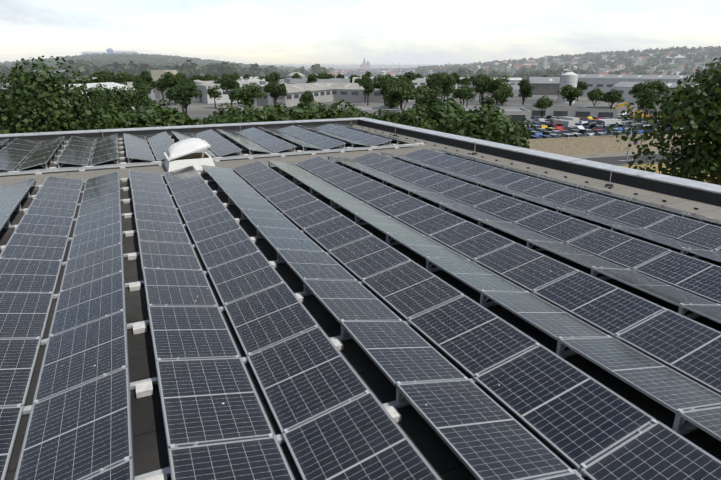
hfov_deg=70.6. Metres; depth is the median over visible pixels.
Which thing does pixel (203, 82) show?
fibre cement
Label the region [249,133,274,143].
pv panel back
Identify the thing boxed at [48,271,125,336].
solar panel
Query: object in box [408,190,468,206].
solar panel
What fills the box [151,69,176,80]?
hall stair tower
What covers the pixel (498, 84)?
tree
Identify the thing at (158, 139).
pv panel back
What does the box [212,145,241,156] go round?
pv panel back
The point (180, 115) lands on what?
tree
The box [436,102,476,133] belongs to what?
tree
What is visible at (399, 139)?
pv panel back
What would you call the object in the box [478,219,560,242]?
solar panel
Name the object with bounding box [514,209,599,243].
solar panel
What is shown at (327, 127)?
pv panel back
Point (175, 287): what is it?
solar panel
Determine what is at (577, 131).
wreck
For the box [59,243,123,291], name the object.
solar panel
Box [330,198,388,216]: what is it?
solar panel
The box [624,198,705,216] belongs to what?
solar panel
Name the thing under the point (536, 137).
wreck
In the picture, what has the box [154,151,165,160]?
pv panel back
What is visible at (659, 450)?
solar panel
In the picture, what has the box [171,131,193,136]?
pv panel back
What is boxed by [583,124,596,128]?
wreck
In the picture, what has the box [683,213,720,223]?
solar panel
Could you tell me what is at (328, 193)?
solar panel
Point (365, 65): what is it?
cathedral towers
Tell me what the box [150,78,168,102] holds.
tree
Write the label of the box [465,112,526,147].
bush
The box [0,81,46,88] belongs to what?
hall
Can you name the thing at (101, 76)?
tree
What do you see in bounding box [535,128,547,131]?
wreck
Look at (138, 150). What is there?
pv panel back
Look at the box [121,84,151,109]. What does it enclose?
tree
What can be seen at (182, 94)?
tree
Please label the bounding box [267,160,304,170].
solar panel
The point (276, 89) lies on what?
tree
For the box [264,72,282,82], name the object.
tree
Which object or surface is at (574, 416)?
solar panel
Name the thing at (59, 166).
solar panels
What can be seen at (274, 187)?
solar panel
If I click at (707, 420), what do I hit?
solar panel
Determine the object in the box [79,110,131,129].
tree
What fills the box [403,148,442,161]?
solar panel
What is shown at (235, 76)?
tree
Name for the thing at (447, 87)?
tree
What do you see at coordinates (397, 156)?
solar panel
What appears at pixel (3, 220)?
solar panel
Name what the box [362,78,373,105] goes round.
tree
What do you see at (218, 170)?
solar panel
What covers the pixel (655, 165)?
dry grass field
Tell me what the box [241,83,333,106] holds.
building
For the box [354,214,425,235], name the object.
solar panel
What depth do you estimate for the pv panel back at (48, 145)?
25.65 m
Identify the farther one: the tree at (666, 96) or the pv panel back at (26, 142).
the tree at (666, 96)
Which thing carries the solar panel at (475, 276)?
on the array rail posts at (681, 427)
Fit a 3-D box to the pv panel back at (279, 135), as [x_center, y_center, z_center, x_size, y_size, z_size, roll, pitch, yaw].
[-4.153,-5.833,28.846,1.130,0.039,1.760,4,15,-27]
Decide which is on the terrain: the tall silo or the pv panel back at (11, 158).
the tall silo
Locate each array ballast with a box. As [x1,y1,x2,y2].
[1,172,401,479]
[54,136,239,163]
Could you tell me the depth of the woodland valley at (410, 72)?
1191.89 m
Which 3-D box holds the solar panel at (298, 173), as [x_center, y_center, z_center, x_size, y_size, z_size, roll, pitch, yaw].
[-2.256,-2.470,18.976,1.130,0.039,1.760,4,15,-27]
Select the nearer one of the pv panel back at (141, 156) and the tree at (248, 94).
the pv panel back at (141, 156)
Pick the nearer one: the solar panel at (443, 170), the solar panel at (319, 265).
the solar panel at (319, 265)
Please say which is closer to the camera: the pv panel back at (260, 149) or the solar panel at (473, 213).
the solar panel at (473, 213)
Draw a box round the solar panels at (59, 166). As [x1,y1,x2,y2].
[0,123,414,172]
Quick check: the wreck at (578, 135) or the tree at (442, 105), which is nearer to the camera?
the tree at (442, 105)
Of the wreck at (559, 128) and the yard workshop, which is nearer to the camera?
the wreck at (559, 128)
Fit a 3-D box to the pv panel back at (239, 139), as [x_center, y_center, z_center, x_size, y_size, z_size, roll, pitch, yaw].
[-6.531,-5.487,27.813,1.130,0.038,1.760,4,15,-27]
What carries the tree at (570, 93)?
on the terrain
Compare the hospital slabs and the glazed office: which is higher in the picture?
the hospital slabs
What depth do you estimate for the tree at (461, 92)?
136.21 m
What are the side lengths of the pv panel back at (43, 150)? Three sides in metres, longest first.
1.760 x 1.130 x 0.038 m
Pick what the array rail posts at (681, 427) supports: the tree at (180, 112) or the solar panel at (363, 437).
the solar panel at (363, 437)
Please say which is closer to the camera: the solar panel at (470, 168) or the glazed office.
the solar panel at (470, 168)
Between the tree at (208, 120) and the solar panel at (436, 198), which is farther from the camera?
the tree at (208, 120)
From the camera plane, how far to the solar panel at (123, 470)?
4.88 m
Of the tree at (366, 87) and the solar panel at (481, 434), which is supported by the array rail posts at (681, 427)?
the solar panel at (481, 434)
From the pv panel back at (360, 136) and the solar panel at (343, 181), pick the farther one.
the pv panel back at (360, 136)
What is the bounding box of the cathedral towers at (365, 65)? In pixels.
[360,58,369,68]
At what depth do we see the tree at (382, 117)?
48.98 m
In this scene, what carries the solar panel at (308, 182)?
on the array rail posts at (681, 427)
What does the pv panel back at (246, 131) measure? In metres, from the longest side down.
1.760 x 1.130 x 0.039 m
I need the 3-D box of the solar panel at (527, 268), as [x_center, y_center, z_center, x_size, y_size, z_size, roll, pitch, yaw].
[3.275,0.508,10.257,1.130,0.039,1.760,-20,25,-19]
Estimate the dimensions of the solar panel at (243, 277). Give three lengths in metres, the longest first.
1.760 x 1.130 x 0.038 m
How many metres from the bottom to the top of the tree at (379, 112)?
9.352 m
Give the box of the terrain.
[133,56,707,165]
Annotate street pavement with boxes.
[568,111,684,165]
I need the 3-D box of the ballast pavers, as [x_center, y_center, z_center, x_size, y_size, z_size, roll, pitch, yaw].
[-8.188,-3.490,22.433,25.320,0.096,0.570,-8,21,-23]
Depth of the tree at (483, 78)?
203.11 m
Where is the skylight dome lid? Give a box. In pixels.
[164,138,210,160]
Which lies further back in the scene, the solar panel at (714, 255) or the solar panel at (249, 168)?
the solar panel at (249, 168)
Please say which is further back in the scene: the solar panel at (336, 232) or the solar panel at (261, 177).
the solar panel at (261, 177)
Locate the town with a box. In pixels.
[273,64,444,67]
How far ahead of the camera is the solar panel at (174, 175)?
18.86 m
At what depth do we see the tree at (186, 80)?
190.94 m
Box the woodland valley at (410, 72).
[242,60,527,79]
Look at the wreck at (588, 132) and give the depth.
97.41 m
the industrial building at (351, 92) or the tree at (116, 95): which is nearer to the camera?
the tree at (116, 95)
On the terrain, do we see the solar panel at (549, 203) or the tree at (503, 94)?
the tree at (503, 94)
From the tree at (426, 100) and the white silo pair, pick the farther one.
the white silo pair
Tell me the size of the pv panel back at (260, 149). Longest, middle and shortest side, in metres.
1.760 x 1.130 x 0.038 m
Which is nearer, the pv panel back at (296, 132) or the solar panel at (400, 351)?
the solar panel at (400, 351)
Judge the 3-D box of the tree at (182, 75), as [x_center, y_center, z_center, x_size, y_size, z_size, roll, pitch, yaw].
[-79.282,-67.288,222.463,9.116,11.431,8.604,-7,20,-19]
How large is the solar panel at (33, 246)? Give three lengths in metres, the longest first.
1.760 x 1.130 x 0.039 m
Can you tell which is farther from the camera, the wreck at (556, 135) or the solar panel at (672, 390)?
the wreck at (556, 135)
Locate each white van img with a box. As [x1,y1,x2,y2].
[558,116,579,122]
[595,119,621,125]
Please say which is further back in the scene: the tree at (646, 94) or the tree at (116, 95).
the tree at (646, 94)
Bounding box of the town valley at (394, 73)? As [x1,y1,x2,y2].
[300,53,602,76]
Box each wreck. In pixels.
[530,125,541,128]
[531,135,543,138]
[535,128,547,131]
[535,132,552,138]
[539,118,550,124]
[541,125,556,130]
[542,131,555,134]
[548,134,561,137]
[550,124,562,127]
[551,130,562,134]
[556,126,570,132]
[560,133,574,137]
[569,129,586,136]
[569,133,584,136]
[575,123,588,125]
[578,125,593,136]
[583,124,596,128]
[589,123,606,130]
[589,132,607,135]
[590,129,603,132]
[602,124,614,129]
[617,127,633,134]
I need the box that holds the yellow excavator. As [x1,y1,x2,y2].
[615,102,649,117]
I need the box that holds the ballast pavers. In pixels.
[9,143,424,171]
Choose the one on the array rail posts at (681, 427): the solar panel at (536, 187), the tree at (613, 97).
the solar panel at (536, 187)
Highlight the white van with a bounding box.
[550,119,574,126]
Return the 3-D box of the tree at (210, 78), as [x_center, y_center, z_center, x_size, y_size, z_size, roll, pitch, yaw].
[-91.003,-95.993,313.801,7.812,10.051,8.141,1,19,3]
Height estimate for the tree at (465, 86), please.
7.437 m
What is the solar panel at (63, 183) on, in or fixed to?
on the array rail posts at (681, 427)
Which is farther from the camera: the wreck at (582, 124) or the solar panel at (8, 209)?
the wreck at (582, 124)
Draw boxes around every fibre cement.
[127,82,154,98]
[154,80,200,98]
[195,80,226,83]
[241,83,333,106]
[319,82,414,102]
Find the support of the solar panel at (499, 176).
on the array rail posts at (681, 427)
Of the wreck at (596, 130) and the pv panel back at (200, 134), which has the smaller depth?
the pv panel back at (200, 134)
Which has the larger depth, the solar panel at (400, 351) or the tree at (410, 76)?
the tree at (410, 76)
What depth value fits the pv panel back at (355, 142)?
26.59 m
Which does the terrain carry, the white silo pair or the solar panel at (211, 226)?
the white silo pair
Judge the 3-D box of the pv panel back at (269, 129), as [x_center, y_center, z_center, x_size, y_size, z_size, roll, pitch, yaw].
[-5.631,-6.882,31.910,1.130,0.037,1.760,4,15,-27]
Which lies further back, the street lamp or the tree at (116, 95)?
the tree at (116, 95)
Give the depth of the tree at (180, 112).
53.49 m
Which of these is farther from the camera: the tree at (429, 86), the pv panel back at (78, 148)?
the tree at (429, 86)
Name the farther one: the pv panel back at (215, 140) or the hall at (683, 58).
the hall at (683, 58)
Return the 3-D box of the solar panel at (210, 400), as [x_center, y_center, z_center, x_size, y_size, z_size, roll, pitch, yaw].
[-1.825,1.897,6.193,1.130,0.038,1.760,4,15,-27]
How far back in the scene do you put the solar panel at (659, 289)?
9.16 m
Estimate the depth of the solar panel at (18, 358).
6.87 m
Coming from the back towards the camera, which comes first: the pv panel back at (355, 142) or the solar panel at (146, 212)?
the pv panel back at (355, 142)
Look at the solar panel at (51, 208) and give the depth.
14.29 m
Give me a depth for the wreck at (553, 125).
105.64 m
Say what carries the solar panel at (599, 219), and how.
on the array rail posts at (681, 427)
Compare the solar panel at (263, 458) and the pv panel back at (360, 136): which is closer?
the solar panel at (263, 458)
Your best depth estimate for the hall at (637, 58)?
981.51 m
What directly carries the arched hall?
on the terrain
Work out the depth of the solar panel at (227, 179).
17.88 m
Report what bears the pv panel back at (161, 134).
on the solar panels at (59, 166)
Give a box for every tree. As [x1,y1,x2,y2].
[0,56,116,133]
[64,88,93,108]
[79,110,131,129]
[89,69,115,82]
[90,84,110,96]
[92,86,141,115]
[96,103,161,126]
[105,74,126,84]
[117,71,135,81]
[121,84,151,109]
[124,99,192,127]
[132,77,150,91]
[139,70,153,85]
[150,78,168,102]
[158,72,183,104]
[161,107,197,124]
[165,81,202,115]
[174,73,188,79]
[177,113,193,125]
[181,77,197,86]
[188,118,207,124]
[191,75,206,80]
[195,102,259,124]
[206,76,215,80]
[207,85,222,107]
[212,101,296,123]
[213,75,227,83]
[218,77,239,107]
[228,82,267,114]
[229,72,240,80]
[258,105,320,120]
[263,80,287,105]
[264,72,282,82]
[287,99,372,119]
[291,72,299,77]
[299,89,313,108]
[306,73,316,82]
[318,71,331,78]
[343,104,368,117]
[345,108,392,121]
[358,76,371,102]
[361,71,372,78]
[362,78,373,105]
[368,74,400,105]
[374,108,411,123]
[383,87,400,108]
[386,108,435,129]
[387,82,415,109]
[390,76,415,89]
[404,71,417,79]
[408,102,437,130]
[412,86,443,114]
[414,73,424,77]
[416,84,429,92]
[426,77,436,92]
[426,106,463,129]
[428,97,473,134]
[429,71,456,101]
[432,73,454,101]
[432,104,514,143]
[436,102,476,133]
[451,72,459,90]
[452,86,468,103]
[460,76,470,84]
[460,84,471,104]
[463,87,475,106]
[464,105,501,137]
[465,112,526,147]
[469,76,476,87]
[474,75,487,100]
[474,78,491,100]
[479,96,494,105]
[482,116,532,147]
[485,75,512,95]
[489,79,507,103]
[491,86,513,104]
[500,115,515,132]
[513,120,530,148]
[517,79,533,104]
[534,95,552,117]
[557,84,583,105]
[577,81,587,100]
[587,87,603,105]
[603,89,624,108]
[607,58,720,184]
[629,79,671,114]
[635,88,659,120]
[658,94,676,114]
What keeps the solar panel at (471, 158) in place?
on the array rail posts at (681, 427)
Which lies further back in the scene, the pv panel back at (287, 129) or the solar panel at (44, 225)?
the pv panel back at (287, 129)
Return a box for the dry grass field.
[622,162,716,182]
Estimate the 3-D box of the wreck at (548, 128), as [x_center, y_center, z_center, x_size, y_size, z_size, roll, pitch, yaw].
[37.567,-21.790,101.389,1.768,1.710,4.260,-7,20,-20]
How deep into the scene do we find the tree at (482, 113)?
53.07 m
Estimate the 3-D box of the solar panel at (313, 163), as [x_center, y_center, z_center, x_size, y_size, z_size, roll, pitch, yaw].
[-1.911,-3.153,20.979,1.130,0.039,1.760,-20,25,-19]
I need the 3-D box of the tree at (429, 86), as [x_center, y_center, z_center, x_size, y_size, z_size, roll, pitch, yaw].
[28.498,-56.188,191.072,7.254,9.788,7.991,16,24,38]
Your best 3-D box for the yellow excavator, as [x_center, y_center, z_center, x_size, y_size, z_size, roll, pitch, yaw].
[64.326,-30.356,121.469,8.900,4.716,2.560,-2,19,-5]
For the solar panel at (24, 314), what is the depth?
8.30 m
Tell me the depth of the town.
5908.34 m
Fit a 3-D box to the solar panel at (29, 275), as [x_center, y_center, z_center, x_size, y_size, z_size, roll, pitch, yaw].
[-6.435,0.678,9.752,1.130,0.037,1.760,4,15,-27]
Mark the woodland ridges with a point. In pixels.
(357, 66)
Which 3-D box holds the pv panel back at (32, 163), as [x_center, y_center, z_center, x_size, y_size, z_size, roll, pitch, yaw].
[-13.496,-3.189,21.088,1.130,0.040,1.760,-20,25,-18]
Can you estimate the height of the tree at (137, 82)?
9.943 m
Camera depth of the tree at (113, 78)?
173.02 m
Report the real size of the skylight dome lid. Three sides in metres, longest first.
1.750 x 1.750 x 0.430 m
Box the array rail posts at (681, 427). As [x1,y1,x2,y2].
[0,149,719,479]
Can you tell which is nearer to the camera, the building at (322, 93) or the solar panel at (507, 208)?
the solar panel at (507, 208)
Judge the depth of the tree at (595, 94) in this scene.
126.49 m
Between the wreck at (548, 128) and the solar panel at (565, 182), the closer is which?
the solar panel at (565, 182)
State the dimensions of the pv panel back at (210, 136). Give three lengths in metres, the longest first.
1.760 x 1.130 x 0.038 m
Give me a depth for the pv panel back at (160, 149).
24.75 m
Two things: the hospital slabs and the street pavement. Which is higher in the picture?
the hospital slabs
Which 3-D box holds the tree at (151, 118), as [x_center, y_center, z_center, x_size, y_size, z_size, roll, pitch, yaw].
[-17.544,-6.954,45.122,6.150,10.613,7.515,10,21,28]
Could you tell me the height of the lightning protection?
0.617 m
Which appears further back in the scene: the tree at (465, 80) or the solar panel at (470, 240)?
the tree at (465, 80)
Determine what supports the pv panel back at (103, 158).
on the solar panels at (59, 166)
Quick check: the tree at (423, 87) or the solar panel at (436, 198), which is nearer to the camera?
the solar panel at (436, 198)
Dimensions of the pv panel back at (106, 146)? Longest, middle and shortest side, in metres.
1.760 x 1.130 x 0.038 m
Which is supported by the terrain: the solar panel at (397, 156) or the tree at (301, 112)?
the tree at (301, 112)
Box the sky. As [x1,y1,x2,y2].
[0,0,720,64]
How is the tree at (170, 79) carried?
on the terrain
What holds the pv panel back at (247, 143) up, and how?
on the solar panels at (59, 166)
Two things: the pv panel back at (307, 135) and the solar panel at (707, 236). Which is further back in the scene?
the pv panel back at (307, 135)
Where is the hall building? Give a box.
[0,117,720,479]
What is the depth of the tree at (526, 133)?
52.40 m
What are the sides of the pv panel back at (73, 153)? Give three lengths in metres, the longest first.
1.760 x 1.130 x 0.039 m
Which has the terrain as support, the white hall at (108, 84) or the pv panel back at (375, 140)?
the white hall at (108, 84)
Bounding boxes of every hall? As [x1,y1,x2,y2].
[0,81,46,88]
[55,82,141,108]
[237,78,290,83]
[287,72,304,77]
[352,77,474,89]
[494,78,522,88]
[527,77,559,94]
[577,74,698,95]
[612,82,699,103]
[616,57,641,62]
[667,56,690,61]
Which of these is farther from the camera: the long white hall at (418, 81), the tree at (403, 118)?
the long white hall at (418, 81)
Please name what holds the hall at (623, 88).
on the terrain
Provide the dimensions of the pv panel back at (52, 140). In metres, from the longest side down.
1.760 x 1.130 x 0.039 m
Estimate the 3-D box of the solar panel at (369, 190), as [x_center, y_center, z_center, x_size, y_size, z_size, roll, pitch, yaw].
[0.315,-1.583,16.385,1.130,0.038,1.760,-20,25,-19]
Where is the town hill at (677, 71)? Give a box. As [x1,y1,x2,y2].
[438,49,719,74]
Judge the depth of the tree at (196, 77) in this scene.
318.21 m
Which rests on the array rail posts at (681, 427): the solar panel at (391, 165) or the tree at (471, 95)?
the solar panel at (391, 165)
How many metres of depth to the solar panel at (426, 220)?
13.25 m
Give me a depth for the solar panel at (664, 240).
11.74 m
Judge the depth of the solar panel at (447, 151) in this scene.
23.43 m
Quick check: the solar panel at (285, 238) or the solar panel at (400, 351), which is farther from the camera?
the solar panel at (285, 238)
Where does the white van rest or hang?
on the street pavement
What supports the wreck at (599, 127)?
on the street pavement
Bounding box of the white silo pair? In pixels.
[557,72,577,102]
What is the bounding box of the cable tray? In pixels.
[0,144,415,175]
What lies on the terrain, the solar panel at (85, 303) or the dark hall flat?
the dark hall flat
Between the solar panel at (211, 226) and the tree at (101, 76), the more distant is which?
the tree at (101, 76)
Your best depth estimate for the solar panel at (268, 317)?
8.07 m
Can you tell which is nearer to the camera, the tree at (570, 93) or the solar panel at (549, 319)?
the solar panel at (549, 319)
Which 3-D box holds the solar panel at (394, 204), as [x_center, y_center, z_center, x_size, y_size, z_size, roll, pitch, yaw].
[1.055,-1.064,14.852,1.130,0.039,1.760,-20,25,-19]
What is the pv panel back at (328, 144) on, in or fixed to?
on the solar panels at (59, 166)
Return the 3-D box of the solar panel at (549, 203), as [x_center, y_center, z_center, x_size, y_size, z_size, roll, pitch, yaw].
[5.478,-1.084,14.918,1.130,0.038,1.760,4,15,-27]
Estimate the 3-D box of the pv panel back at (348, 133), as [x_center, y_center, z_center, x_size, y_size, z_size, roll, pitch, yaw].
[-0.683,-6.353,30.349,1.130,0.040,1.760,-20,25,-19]
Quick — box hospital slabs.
[81,46,137,54]
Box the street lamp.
[626,110,634,159]
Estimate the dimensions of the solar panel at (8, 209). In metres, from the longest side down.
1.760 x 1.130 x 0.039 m
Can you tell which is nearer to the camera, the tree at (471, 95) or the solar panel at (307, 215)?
the solar panel at (307, 215)
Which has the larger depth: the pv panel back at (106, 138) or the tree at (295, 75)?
the tree at (295, 75)
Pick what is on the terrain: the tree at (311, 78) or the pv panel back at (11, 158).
the tree at (311, 78)
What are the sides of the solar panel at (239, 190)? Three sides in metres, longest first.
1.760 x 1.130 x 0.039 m
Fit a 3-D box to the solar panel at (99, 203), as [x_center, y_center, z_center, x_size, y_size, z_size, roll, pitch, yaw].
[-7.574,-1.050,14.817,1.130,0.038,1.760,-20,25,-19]
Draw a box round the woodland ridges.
[245,63,462,68]
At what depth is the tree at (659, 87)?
130.79 m
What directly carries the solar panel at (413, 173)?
on the array rail posts at (681, 427)
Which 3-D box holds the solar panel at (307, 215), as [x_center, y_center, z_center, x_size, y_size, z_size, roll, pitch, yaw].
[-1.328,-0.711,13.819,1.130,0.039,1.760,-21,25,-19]
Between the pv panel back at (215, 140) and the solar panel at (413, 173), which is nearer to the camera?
the solar panel at (413, 173)
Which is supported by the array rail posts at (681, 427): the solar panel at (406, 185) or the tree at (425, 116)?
the solar panel at (406, 185)
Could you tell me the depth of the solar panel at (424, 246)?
11.21 m
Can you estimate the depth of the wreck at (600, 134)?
92.87 m
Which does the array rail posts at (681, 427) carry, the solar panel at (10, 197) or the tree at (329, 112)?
the solar panel at (10, 197)
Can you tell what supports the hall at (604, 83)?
on the terrain
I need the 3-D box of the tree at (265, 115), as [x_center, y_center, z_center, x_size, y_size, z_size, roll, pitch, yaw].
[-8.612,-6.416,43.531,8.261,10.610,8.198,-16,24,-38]
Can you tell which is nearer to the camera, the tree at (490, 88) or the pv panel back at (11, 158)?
the pv panel back at (11, 158)
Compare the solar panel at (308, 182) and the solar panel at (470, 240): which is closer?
the solar panel at (470, 240)
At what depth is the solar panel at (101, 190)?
16.31 m
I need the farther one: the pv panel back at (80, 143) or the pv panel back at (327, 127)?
the pv panel back at (327, 127)
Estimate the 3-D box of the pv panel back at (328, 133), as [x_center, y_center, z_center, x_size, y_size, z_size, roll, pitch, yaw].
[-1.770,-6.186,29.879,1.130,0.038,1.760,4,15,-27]
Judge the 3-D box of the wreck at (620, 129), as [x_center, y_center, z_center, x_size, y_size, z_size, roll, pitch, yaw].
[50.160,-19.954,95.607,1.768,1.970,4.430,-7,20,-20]
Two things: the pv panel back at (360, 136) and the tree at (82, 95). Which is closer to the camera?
the pv panel back at (360, 136)
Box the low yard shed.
[332,105,530,124]
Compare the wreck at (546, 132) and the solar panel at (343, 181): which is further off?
the wreck at (546, 132)
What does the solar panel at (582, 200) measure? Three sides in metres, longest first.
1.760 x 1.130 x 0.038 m
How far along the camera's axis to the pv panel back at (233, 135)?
29.31 m
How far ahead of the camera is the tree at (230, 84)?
158.63 m
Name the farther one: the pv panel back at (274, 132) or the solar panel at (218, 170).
the pv panel back at (274, 132)
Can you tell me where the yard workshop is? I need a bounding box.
[494,103,617,118]
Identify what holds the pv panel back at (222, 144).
on the solar panels at (59, 166)
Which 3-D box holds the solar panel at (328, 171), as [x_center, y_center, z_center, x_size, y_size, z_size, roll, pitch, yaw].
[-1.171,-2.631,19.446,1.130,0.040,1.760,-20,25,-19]
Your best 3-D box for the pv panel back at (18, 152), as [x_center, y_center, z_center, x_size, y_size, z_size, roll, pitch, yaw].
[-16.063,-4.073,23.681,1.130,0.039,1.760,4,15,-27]
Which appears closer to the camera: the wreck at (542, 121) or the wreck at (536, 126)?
the wreck at (536, 126)
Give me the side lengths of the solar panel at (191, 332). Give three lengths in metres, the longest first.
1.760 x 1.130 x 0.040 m
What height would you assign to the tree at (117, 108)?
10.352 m
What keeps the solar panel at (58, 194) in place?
on the array rail posts at (681, 427)
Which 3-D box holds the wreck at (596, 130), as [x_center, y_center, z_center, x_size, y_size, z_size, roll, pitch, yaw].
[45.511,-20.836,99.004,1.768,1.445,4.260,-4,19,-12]
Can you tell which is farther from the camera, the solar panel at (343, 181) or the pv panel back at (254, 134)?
the pv panel back at (254, 134)
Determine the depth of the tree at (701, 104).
31.06 m
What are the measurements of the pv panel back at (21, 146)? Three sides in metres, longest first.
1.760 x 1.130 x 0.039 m
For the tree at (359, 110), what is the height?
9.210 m
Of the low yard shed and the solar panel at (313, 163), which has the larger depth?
the low yard shed
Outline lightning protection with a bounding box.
[101,125,720,213]
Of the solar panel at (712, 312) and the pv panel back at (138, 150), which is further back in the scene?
the pv panel back at (138, 150)
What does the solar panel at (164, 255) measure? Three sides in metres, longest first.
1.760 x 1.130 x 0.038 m
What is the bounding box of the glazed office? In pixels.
[283,78,349,83]
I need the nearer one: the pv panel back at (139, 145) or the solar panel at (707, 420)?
the solar panel at (707, 420)
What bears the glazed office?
on the terrain
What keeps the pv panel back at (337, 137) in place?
on the solar panels at (59, 166)
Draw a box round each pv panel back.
[0,148,31,156]
[0,153,25,163]
[0,161,19,170]
[4,143,36,150]
[11,138,40,145]
[16,156,51,170]
[24,150,55,161]
[30,145,58,155]
[34,140,61,150]
[40,136,64,145]
[56,155,88,165]
[60,149,90,158]
[64,144,91,152]
[67,140,93,147]
[70,136,94,142]
[90,152,118,165]
[91,146,117,158]
[93,142,117,152]
[94,138,117,147]
[95,134,116,142]
[123,133,145,139]
[124,137,147,143]
[124,141,149,148]
[125,146,151,153]
[126,151,154,160]
[146,131,167,139]
[148,135,170,143]
[150,139,173,148]
[152,143,173,153]
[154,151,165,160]
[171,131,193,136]
[175,135,193,138]
[193,130,213,137]
[194,150,216,156]
[197,132,220,139]
[205,136,226,144]
[209,140,232,150]
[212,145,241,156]
[216,129,238,134]
[221,132,244,137]
[228,136,253,142]
[234,140,261,146]
[236,127,258,134]
[241,144,272,152]
[242,130,266,138]
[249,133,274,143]
[257,137,285,147]
[258,127,281,132]
[265,130,289,135]
[265,142,296,152]
[273,133,299,139]
[277,126,299,132]
[282,137,309,143]
[285,128,309,135]
[292,141,323,149]
[293,131,320,139]
[303,135,331,144]
[306,128,331,133]
[314,139,345,149]
[316,124,338,130]
[316,131,341,136]
[325,126,349,133]
[328,135,353,140]
[335,129,361,137]
[339,138,370,145]
[347,132,375,141]
[359,136,391,145]
[383,136,414,142]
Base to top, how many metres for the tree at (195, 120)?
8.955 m
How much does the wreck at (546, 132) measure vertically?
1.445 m
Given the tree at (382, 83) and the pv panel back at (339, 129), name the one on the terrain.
the tree at (382, 83)
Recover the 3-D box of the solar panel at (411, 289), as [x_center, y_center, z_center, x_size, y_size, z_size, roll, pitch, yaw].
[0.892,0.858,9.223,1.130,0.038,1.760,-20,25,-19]
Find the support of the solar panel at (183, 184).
on the array rail posts at (681, 427)
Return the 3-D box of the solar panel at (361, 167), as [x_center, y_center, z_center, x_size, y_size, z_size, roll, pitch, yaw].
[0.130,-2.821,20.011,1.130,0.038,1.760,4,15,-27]
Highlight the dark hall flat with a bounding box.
[195,81,298,103]
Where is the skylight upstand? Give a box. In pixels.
[164,149,214,171]
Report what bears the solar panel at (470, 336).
on the array rail posts at (681, 427)
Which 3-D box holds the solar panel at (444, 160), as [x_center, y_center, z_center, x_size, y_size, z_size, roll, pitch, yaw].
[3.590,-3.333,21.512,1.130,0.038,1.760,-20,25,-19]
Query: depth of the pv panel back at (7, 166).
20.73 m
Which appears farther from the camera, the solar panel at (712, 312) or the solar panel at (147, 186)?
the solar panel at (147, 186)
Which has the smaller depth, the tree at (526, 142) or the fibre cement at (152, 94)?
the tree at (526, 142)
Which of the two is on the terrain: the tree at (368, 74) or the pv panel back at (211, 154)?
the tree at (368, 74)
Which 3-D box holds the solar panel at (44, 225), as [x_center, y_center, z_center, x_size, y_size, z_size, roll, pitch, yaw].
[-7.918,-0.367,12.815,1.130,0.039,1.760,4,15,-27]
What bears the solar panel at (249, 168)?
on the array rail posts at (681, 427)
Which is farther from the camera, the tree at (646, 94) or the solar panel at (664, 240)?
the tree at (646, 94)
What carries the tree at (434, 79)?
on the terrain
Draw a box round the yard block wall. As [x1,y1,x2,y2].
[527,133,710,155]
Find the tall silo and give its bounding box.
[540,56,546,69]
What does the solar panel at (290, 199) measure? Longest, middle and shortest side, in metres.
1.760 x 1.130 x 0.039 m
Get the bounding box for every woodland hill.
[0,53,334,80]
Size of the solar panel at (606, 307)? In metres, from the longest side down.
1.760 x 1.130 x 0.038 m
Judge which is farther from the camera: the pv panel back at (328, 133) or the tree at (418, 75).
the tree at (418, 75)

